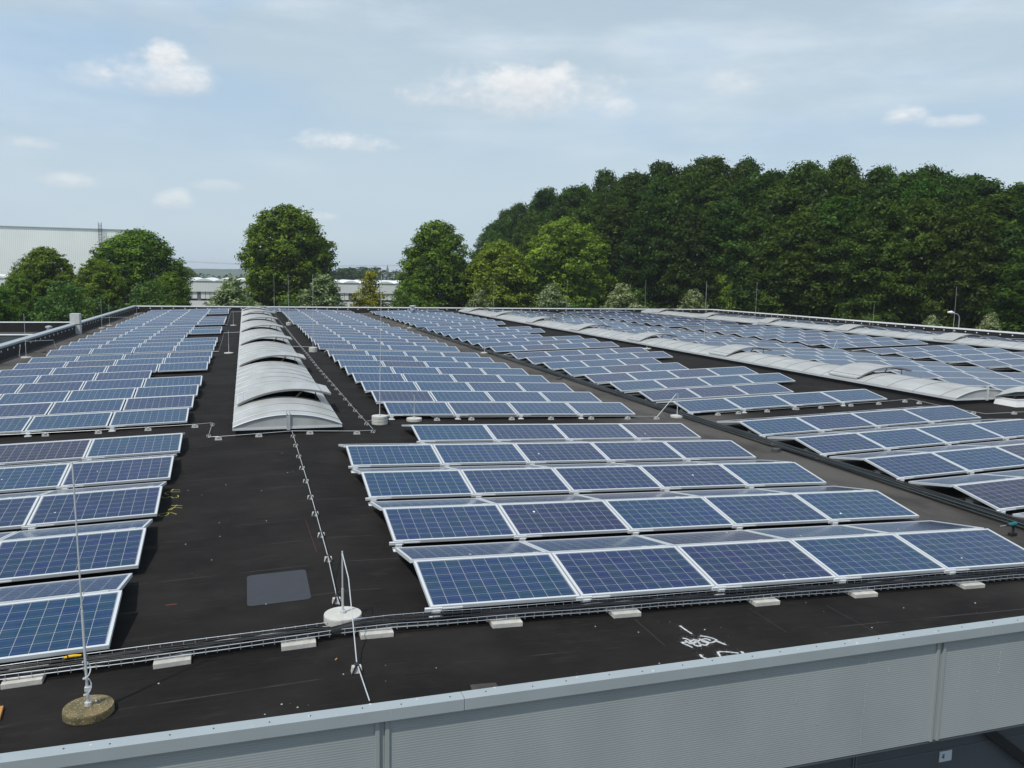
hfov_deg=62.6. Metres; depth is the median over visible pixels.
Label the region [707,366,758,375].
solar panel
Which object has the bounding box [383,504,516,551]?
solar panel
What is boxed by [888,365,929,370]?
solar panel
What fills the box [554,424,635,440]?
solar panel
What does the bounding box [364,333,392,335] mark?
solar panel
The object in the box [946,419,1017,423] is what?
solar panel
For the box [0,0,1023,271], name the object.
sky
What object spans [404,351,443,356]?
solar panel
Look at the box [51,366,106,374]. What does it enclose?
solar panel
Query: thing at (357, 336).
solar panel
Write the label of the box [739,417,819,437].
solar panel
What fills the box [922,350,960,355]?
solar panel
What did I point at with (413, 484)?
solar panel
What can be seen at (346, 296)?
window
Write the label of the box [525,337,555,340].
solar panel
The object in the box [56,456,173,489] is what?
solar panel
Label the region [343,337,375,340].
solar panel
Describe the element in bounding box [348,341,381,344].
solar panel
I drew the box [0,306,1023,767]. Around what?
industrial building
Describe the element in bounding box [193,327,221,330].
solar panel
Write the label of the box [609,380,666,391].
solar panel
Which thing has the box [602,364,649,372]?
solar panel
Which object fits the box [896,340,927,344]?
solar panel
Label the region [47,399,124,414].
solar panel
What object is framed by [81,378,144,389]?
solar panel
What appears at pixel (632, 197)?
beech tree
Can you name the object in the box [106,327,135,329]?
solar panel
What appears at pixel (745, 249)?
beech tree
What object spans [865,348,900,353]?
solar panel
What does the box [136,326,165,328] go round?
solar panel
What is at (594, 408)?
solar panel
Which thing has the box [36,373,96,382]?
solar panel
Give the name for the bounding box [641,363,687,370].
solar panel
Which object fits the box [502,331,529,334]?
solar panel
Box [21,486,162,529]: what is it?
solar panel
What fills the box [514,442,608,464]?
solar panel
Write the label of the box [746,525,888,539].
solar panel
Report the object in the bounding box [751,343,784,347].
solar panel
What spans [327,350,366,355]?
solar panel
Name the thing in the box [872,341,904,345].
solar panel
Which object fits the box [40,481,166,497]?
solar panel
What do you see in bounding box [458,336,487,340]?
solar panel
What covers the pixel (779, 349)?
solar panel
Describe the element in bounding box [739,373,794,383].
solar panel
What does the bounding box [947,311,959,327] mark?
street lamp
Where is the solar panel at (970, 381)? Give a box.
[937,377,991,385]
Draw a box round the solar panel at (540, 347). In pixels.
[522,344,558,350]
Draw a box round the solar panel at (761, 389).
[733,383,793,395]
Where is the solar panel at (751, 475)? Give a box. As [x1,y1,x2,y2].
[720,462,826,488]
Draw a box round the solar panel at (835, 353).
[817,352,850,355]
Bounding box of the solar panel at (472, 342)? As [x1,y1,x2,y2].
[467,339,498,344]
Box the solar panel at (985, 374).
[963,372,1009,377]
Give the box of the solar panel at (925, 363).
[911,361,950,365]
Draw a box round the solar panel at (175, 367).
[157,362,207,371]
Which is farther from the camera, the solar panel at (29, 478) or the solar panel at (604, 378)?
the solar panel at (604, 378)
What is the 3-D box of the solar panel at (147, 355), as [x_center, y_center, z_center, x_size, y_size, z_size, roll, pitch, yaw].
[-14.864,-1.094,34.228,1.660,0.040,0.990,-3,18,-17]
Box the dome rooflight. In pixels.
[994,386,1023,406]
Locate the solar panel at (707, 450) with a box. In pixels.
[664,440,755,460]
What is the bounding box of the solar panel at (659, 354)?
[631,351,672,358]
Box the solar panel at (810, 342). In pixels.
[798,340,827,344]
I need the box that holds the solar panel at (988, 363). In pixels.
[967,360,1012,367]
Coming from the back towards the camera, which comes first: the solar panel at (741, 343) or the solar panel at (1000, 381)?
the solar panel at (741, 343)
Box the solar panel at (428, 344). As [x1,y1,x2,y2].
[414,342,446,345]
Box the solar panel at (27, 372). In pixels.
[0,368,53,376]
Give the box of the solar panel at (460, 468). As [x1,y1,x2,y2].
[448,465,549,470]
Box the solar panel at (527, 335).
[513,334,542,337]
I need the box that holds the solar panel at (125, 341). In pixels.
[108,340,145,343]
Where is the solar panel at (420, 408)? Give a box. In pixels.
[383,402,453,419]
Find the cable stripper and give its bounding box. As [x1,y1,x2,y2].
[64,654,86,658]
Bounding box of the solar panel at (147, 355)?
[123,353,168,358]
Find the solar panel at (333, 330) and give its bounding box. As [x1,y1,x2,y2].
[331,329,358,331]
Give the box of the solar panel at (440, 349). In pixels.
[423,346,459,351]
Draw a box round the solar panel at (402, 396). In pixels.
[371,391,434,402]
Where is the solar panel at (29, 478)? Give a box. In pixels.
[0,463,69,492]
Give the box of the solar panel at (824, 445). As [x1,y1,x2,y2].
[795,433,885,457]
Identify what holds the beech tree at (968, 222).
on the ground
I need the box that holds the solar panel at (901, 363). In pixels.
[880,360,921,365]
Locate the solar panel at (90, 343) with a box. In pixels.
[68,341,107,345]
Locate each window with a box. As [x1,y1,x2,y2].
[185,292,200,300]
[201,292,221,300]
[340,293,351,301]
[378,294,397,301]
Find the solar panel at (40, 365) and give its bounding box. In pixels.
[12,362,66,369]
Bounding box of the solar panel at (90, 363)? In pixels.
[65,360,115,366]
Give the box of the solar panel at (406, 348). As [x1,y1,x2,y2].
[389,345,425,351]
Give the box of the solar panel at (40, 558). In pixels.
[0,528,145,582]
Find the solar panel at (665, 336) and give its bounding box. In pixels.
[657,335,683,338]
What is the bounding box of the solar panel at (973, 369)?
[951,366,994,371]
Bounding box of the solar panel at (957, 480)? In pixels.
[908,474,1022,486]
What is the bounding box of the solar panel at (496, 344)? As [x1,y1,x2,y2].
[478,342,511,347]
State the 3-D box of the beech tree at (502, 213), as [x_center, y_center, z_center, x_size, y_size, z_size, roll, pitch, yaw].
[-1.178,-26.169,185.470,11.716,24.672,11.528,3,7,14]
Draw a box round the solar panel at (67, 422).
[21,412,112,436]
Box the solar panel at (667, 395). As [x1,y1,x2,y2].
[639,388,700,401]
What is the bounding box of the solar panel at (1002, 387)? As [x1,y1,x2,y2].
[989,385,1019,395]
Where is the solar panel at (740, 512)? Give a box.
[703,493,830,529]
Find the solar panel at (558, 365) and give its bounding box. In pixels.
[543,361,587,369]
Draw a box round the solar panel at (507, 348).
[490,345,526,351]
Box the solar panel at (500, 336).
[486,335,514,338]
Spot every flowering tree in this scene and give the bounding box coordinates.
[202,276,264,305]
[296,272,349,306]
[463,288,493,307]
[529,282,570,307]
[597,282,649,308]
[676,288,709,308]
[922,314,941,326]
[974,312,1001,330]
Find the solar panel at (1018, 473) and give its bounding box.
[983,469,1023,477]
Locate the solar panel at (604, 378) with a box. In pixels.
[584,373,636,383]
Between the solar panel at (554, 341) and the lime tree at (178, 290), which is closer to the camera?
the solar panel at (554, 341)
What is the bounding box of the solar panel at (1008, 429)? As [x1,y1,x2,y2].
[971,419,1023,440]
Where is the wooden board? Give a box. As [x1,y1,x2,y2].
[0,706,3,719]
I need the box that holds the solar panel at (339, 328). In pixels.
[327,327,353,329]
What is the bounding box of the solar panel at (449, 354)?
[441,352,479,356]
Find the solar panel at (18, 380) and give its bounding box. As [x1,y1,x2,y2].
[0,375,39,384]
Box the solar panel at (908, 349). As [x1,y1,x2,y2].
[892,347,926,351]
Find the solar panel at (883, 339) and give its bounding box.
[868,337,895,340]
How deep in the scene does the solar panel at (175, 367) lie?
30.41 m
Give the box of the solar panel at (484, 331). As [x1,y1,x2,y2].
[466,330,493,332]
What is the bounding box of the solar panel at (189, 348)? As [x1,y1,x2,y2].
[174,344,214,351]
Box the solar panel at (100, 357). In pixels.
[76,354,123,360]
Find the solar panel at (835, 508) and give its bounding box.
[794,490,918,525]
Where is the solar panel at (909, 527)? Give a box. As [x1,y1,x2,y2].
[844,520,983,533]
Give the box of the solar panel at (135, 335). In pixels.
[121,333,154,336]
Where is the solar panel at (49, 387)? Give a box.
[17,381,84,392]
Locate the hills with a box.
[193,269,408,278]
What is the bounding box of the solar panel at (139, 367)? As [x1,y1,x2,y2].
[106,364,158,371]
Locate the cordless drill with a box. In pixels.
[1003,521,1016,536]
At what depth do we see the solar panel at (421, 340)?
45.99 m
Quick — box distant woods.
[330,266,407,280]
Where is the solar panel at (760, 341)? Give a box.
[752,340,779,342]
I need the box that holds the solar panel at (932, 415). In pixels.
[903,406,980,423]
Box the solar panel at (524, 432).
[484,424,566,441]
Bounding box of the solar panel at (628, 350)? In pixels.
[611,347,648,352]
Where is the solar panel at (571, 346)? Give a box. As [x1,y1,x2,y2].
[553,343,588,349]
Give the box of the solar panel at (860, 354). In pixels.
[844,352,877,355]
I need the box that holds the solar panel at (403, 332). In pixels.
[386,331,413,333]
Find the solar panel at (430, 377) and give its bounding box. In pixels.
[402,374,454,381]
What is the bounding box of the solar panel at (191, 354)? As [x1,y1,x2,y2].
[169,351,212,357]
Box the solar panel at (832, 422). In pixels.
[796,413,875,432]
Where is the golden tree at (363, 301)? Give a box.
[349,269,386,306]
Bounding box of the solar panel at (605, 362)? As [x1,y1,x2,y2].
[581,359,624,366]
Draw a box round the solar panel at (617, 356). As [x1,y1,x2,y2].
[597,353,637,358]
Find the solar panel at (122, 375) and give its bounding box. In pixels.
[95,371,151,379]
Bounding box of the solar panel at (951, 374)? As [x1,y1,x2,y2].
[927,371,976,377]
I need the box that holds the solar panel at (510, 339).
[497,338,527,341]
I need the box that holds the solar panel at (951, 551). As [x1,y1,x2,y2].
[894,528,1023,574]
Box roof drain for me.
[770,447,781,452]
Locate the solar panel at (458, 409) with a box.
[447,402,516,419]
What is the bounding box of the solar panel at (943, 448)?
[895,445,991,452]
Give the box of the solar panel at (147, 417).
[106,408,188,431]
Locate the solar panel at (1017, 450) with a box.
[995,444,1023,458]
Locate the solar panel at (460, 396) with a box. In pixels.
[430,391,492,401]
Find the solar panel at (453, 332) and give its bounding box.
[441,331,466,335]
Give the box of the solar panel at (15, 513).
[0,496,39,529]
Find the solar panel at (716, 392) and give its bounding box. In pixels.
[686,385,747,398]
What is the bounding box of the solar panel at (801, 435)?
[767,432,848,438]
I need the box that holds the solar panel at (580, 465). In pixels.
[537,463,635,467]
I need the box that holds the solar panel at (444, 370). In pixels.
[437,367,484,373]
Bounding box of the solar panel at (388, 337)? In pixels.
[369,335,399,338]
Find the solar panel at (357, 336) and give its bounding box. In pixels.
[339,335,369,337]
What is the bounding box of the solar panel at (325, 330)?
[302,329,330,331]
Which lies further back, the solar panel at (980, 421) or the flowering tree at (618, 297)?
the flowering tree at (618, 297)
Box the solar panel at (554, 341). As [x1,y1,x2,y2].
[539,340,570,343]
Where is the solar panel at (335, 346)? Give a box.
[317,343,354,349]
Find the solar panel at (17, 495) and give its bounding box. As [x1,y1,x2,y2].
[0,490,52,498]
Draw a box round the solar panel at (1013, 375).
[995,372,1023,377]
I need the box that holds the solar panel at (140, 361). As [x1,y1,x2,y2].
[115,358,163,364]
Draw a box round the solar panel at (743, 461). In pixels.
[692,460,788,463]
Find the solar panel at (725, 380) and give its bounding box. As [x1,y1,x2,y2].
[698,375,753,385]
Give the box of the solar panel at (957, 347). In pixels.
[940,344,976,349]
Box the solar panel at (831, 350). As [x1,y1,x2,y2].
[815,348,847,351]
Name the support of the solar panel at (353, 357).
on the industrial building
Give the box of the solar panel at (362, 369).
[345,366,393,374]
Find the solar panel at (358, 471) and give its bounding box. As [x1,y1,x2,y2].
[352,467,456,473]
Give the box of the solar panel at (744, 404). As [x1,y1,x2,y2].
[724,395,791,412]
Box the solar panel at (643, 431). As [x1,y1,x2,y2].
[620,423,700,439]
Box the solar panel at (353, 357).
[332,355,374,361]
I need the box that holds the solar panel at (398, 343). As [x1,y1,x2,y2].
[381,341,415,345]
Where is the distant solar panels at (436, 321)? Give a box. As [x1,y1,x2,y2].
[0,308,1023,539]
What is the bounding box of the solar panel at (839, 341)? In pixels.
[823,339,850,342]
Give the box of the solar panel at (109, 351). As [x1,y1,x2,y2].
[90,347,133,354]
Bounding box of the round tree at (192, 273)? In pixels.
[182,266,198,277]
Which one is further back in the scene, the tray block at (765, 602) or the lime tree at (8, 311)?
the lime tree at (8, 311)
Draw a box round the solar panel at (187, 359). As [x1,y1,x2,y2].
[164,356,209,363]
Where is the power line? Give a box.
[190,261,465,265]
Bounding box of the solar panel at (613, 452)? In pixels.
[591,441,684,462]
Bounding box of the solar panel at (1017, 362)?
[997,358,1023,365]
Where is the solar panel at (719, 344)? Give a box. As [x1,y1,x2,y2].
[695,341,726,346]
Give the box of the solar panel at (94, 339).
[78,337,114,341]
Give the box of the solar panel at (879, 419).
[851,409,929,427]
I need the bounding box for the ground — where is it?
[154,276,397,280]
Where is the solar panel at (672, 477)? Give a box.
[639,464,746,491]
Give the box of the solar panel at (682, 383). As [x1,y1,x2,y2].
[655,377,710,388]
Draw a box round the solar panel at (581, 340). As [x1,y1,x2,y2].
[568,339,599,342]
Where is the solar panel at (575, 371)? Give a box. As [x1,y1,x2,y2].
[562,366,610,375]
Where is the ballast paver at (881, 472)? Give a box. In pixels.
[875,470,887,474]
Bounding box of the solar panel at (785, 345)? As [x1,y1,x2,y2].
[775,343,808,347]
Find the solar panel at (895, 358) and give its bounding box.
[876,356,912,360]
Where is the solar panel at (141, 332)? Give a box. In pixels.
[127,331,158,333]
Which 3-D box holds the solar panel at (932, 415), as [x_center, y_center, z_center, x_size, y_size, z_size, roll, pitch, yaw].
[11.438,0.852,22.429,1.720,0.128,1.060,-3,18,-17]
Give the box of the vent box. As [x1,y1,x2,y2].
[70,313,81,333]
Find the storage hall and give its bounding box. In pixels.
[0,222,124,274]
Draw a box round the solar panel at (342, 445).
[338,443,429,446]
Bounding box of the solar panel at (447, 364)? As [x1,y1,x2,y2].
[425,361,469,367]
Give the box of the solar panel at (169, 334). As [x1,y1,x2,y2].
[155,332,187,336]
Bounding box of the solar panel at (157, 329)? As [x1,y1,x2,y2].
[132,328,161,330]
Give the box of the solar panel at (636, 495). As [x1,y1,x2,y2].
[577,491,698,500]
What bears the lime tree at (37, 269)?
on the ground
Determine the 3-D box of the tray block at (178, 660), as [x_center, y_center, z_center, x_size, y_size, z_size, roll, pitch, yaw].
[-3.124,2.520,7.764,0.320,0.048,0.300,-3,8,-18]
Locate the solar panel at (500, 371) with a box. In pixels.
[481,368,528,374]
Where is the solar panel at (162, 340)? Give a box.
[145,338,181,342]
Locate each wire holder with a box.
[312,510,318,516]
[318,531,324,537]
[324,554,332,562]
[332,595,340,604]
[351,662,362,674]
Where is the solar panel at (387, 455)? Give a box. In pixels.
[346,445,441,472]
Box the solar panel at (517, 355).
[511,351,549,358]
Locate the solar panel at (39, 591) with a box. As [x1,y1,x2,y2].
[0,573,132,603]
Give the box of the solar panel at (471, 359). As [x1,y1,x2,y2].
[453,357,493,361]
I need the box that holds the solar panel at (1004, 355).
[985,353,1023,358]
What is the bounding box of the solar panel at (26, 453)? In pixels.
[0,439,91,464]
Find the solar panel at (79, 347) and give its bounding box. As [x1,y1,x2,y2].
[59,345,100,349]
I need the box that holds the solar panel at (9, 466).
[0,461,75,467]
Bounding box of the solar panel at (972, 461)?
[932,446,1023,474]
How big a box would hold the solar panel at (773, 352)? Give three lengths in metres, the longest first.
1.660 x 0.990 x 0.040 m
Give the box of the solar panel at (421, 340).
[406,339,437,342]
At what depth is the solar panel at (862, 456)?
17.59 m
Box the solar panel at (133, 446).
[82,433,182,459]
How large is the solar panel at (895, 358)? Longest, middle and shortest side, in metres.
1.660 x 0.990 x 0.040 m
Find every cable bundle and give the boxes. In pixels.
[0,569,1023,678]
[415,328,1023,525]
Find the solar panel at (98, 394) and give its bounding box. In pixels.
[66,388,135,400]
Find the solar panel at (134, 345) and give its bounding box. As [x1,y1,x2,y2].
[100,343,139,347]
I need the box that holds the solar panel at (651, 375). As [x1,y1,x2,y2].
[627,370,677,380]
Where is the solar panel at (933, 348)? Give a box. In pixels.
[917,345,951,350]
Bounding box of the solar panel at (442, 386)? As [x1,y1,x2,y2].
[415,382,472,390]
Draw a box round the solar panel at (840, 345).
[823,343,857,348]
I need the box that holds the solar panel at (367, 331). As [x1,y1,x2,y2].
[359,330,386,332]
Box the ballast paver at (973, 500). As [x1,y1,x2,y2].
[965,498,981,503]
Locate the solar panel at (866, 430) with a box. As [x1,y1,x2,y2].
[834,428,907,432]
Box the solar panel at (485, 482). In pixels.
[460,468,571,497]
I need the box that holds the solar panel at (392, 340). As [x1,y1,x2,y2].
[375,338,406,341]
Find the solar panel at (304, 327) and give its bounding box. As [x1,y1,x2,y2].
[300,326,326,329]
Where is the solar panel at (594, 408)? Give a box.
[566,402,634,418]
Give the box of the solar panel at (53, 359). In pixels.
[28,356,77,362]
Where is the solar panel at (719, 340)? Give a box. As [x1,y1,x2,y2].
[702,339,730,341]
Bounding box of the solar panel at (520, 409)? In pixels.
[508,402,576,418]
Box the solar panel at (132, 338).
[114,336,149,340]
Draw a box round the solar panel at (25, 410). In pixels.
[0,402,52,417]
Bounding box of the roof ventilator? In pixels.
[409,305,416,310]
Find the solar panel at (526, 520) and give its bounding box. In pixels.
[498,500,629,540]
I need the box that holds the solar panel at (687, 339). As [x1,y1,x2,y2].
[675,338,703,341]
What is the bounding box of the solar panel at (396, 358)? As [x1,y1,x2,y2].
[374,355,415,360]
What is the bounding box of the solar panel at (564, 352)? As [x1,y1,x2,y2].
[545,350,583,355]
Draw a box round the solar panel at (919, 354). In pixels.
[896,351,933,357]
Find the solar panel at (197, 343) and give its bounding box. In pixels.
[179,341,215,346]
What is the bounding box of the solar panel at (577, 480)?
[553,466,662,494]
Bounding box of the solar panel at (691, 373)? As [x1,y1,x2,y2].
[667,368,718,377]
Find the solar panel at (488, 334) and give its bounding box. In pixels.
[475,332,503,335]
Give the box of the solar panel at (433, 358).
[414,356,455,361]
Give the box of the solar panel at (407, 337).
[399,336,429,339]
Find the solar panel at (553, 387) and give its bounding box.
[517,383,573,391]
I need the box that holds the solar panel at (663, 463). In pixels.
[618,461,715,465]
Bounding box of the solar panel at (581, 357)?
[562,354,602,360]
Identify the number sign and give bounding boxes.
[939,749,951,761]
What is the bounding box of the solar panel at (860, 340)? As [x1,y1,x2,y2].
[846,338,873,341]
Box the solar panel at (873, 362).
[849,360,889,364]
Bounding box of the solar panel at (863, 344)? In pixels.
[849,342,881,347]
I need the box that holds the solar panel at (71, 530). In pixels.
[0,519,152,540]
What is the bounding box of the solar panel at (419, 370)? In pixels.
[391,367,439,373]
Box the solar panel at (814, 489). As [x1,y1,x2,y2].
[756,486,871,493]
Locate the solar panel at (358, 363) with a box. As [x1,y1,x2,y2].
[338,360,383,367]
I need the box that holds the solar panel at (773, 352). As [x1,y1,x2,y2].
[756,350,792,354]
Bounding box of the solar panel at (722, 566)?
[677,540,836,594]
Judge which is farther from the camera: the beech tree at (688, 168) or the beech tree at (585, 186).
the beech tree at (585, 186)
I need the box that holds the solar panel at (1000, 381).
[975,378,1023,385]
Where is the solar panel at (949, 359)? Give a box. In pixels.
[929,355,971,362]
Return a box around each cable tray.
[0,622,330,681]
[339,567,1023,634]
[414,328,1023,527]
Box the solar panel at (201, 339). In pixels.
[182,337,217,342]
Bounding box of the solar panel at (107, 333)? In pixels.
[93,332,126,334]
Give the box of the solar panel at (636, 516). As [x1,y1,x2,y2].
[604,497,734,535]
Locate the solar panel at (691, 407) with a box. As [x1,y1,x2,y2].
[673,398,740,414]
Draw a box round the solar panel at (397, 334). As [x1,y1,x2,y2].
[392,333,421,336]
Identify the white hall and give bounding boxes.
[0,274,438,306]
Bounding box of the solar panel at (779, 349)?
[762,347,792,350]
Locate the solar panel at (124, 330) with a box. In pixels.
[100,329,131,331]
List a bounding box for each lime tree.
[0,274,43,321]
[0,287,21,321]
[5,246,75,320]
[71,257,128,314]
[88,226,194,305]
[147,271,193,305]
[234,203,339,305]
[242,268,281,305]
[392,219,474,307]
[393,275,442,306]
[461,239,535,307]
[522,214,618,307]
[705,246,745,310]
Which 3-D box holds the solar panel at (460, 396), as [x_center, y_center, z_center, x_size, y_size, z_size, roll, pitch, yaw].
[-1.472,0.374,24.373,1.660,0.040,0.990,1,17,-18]
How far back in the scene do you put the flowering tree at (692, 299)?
99.06 m
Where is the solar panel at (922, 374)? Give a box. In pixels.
[891,371,939,377]
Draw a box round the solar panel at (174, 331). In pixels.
[159,330,189,333]
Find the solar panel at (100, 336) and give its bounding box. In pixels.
[86,334,120,337]
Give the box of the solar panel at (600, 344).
[583,342,618,347]
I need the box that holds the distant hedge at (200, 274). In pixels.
[150,273,244,278]
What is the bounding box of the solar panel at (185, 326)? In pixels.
[166,325,194,327]
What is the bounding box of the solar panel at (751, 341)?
[727,339,756,342]
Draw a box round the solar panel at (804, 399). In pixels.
[774,392,839,409]
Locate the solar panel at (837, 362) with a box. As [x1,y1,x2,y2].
[815,359,853,364]
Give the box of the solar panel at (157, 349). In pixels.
[133,346,174,353]
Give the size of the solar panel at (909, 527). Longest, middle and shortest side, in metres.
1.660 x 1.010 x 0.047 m
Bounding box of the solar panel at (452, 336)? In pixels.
[449,333,476,338]
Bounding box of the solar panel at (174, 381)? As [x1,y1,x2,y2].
[143,376,201,386]
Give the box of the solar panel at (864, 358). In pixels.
[847,356,885,360]
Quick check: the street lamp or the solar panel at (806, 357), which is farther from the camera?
the street lamp
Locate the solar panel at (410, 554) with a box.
[395,541,546,562]
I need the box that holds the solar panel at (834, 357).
[815,355,853,359]
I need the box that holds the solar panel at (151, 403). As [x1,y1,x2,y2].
[122,395,193,410]
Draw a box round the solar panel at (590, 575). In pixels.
[552,546,714,601]
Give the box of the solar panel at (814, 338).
[799,336,825,339]
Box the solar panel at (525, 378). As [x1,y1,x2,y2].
[497,375,549,382]
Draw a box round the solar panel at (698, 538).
[638,530,784,546]
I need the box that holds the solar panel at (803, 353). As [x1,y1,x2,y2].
[786,351,821,354]
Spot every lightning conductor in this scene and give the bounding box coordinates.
[5,423,370,436]
[277,317,372,428]
[292,432,339,604]
[522,416,603,416]
[718,399,1011,413]
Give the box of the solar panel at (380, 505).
[370,498,493,510]
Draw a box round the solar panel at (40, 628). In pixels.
[0,590,121,662]
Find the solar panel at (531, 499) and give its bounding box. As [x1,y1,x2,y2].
[478,495,598,504]
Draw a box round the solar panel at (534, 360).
[526,356,567,363]
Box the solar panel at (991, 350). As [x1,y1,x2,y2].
[975,348,1009,353]
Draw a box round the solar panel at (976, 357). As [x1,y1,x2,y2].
[957,354,997,360]
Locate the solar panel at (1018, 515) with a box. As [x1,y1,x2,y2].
[1012,512,1023,517]
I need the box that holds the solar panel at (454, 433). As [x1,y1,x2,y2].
[411,424,494,442]
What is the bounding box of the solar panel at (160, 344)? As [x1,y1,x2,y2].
[140,342,178,346]
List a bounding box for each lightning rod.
[21,324,31,358]
[62,462,114,725]
[224,333,233,353]
[286,295,291,324]
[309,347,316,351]
[324,551,369,700]
[372,275,387,424]
[407,395,421,421]
[670,400,683,418]
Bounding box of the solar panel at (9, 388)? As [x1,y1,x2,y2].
[0,384,22,393]
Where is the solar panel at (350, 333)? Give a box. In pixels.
[334,332,363,334]
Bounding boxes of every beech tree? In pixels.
[468,222,499,262]
[478,215,519,268]
[482,239,511,268]
[491,208,508,222]
[495,201,526,239]
[508,208,544,253]
[514,188,557,238]
[517,222,549,284]
[529,192,589,241]
[531,186,557,209]
[536,185,588,222]
[553,204,599,266]
[570,203,649,307]
[577,182,591,203]
[579,191,614,224]
[582,168,618,207]
[594,186,646,283]
[607,169,648,205]
[616,194,698,308]
[635,172,682,216]
[636,159,680,208]
[647,206,725,308]
[669,170,720,225]
[673,164,697,195]
[676,196,752,310]
[683,154,738,202]
[685,174,736,229]
[690,154,714,179]
[709,171,791,282]
[721,200,791,312]
[723,183,820,311]
[730,159,756,194]
[739,153,764,174]
[742,211,843,317]
[761,168,790,184]
[771,159,837,204]
[783,194,867,317]
[789,171,843,214]
[817,172,874,226]
[824,194,927,323]
[825,184,913,312]
[826,153,869,195]
[864,165,895,190]
[872,164,898,183]
[873,196,962,325]
[882,169,940,200]
[896,178,949,213]
[905,205,1012,328]
[915,163,954,181]
[934,173,964,192]
[935,191,1023,325]
[936,188,991,230]
[958,173,1003,198]
[958,177,1013,220]
[960,225,1023,330]
[975,246,1023,332]
[989,182,1023,213]
[991,197,1023,308]
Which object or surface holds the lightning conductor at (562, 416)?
on the industrial building
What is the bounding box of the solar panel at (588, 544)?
[522,535,671,554]
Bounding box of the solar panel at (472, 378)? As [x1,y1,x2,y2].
[451,374,502,381]
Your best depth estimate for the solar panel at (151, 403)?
21.91 m
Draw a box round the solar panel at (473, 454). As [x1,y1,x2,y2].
[433,443,527,466]
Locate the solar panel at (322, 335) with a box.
[307,334,338,337]
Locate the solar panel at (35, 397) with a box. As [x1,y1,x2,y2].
[0,391,69,404]
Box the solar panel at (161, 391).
[134,385,198,397]
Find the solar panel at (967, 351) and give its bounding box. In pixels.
[949,349,986,354]
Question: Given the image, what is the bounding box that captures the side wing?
[0,322,69,343]
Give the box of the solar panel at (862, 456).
[829,451,927,459]
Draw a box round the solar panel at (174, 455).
[70,454,176,464]
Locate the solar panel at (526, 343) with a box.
[509,341,540,345]
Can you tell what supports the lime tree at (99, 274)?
on the ground
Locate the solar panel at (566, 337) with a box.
[553,336,583,339]
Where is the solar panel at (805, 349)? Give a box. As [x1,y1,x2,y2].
[789,348,821,351]
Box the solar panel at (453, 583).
[413,553,579,619]
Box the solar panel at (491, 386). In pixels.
[467,382,523,390]
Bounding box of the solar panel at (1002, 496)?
[953,478,1023,512]
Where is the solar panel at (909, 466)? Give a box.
[864,452,967,481]
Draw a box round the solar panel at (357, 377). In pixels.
[352,373,404,382]
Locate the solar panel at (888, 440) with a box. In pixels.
[857,428,945,450]
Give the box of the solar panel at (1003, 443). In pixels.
[961,440,1023,446]
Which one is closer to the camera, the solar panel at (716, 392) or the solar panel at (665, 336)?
the solar panel at (716, 392)
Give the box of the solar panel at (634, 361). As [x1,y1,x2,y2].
[618,357,660,364]
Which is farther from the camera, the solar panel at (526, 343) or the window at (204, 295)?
the window at (204, 295)
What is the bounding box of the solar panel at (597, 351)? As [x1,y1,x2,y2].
[578,349,615,354]
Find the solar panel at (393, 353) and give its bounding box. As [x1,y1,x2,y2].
[366,351,405,355]
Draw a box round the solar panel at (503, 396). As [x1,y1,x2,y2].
[486,391,548,401]
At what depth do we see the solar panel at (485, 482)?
14.11 m
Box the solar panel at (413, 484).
[361,470,473,505]
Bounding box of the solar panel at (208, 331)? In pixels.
[190,329,220,333]
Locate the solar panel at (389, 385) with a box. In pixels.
[361,381,418,391]
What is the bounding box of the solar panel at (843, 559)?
[790,534,946,583]
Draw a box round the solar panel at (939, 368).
[920,366,963,371]
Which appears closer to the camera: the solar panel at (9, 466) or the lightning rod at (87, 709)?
the lightning rod at (87, 709)
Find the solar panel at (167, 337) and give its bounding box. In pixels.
[150,335,184,339]
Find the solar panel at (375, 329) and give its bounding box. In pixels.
[354,328,379,330]
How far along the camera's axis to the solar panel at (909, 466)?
16.64 m
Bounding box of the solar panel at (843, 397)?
[821,389,886,405]
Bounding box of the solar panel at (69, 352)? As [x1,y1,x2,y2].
[46,349,92,356]
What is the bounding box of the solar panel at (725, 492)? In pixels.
[669,489,788,497]
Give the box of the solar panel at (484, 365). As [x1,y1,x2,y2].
[466,362,509,367]
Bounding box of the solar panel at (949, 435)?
[916,423,1003,445]
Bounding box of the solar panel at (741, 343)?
[723,342,756,346]
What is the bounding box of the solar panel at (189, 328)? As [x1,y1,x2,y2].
[162,327,192,330]
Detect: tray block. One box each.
[0,664,48,689]
[153,652,191,668]
[281,635,315,650]
[358,625,393,639]
[487,615,522,628]
[604,605,640,618]
[746,596,779,606]
[843,588,877,597]
[950,580,984,588]
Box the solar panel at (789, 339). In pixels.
[775,337,803,341]
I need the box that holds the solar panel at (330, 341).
[314,340,347,344]
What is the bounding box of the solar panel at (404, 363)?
[382,361,426,366]
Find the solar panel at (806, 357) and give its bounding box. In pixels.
[784,354,822,359]
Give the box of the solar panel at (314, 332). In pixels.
[305,331,333,334]
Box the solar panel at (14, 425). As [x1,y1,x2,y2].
[0,416,31,433]
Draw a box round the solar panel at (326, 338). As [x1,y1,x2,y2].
[310,337,342,340]
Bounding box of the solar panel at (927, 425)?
[884,423,967,427]
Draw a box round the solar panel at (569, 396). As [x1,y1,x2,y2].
[539,392,601,401]
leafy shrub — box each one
[26,279,92,321]
[74,294,114,319]
[114,279,175,309]
[273,299,300,306]
[382,289,417,306]
[567,299,586,307]
[626,286,654,307]
[860,311,884,321]
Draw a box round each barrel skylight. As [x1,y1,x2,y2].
[232,306,341,436]
[459,307,1003,404]
[641,308,1023,351]
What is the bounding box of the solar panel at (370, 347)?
[354,344,390,350]

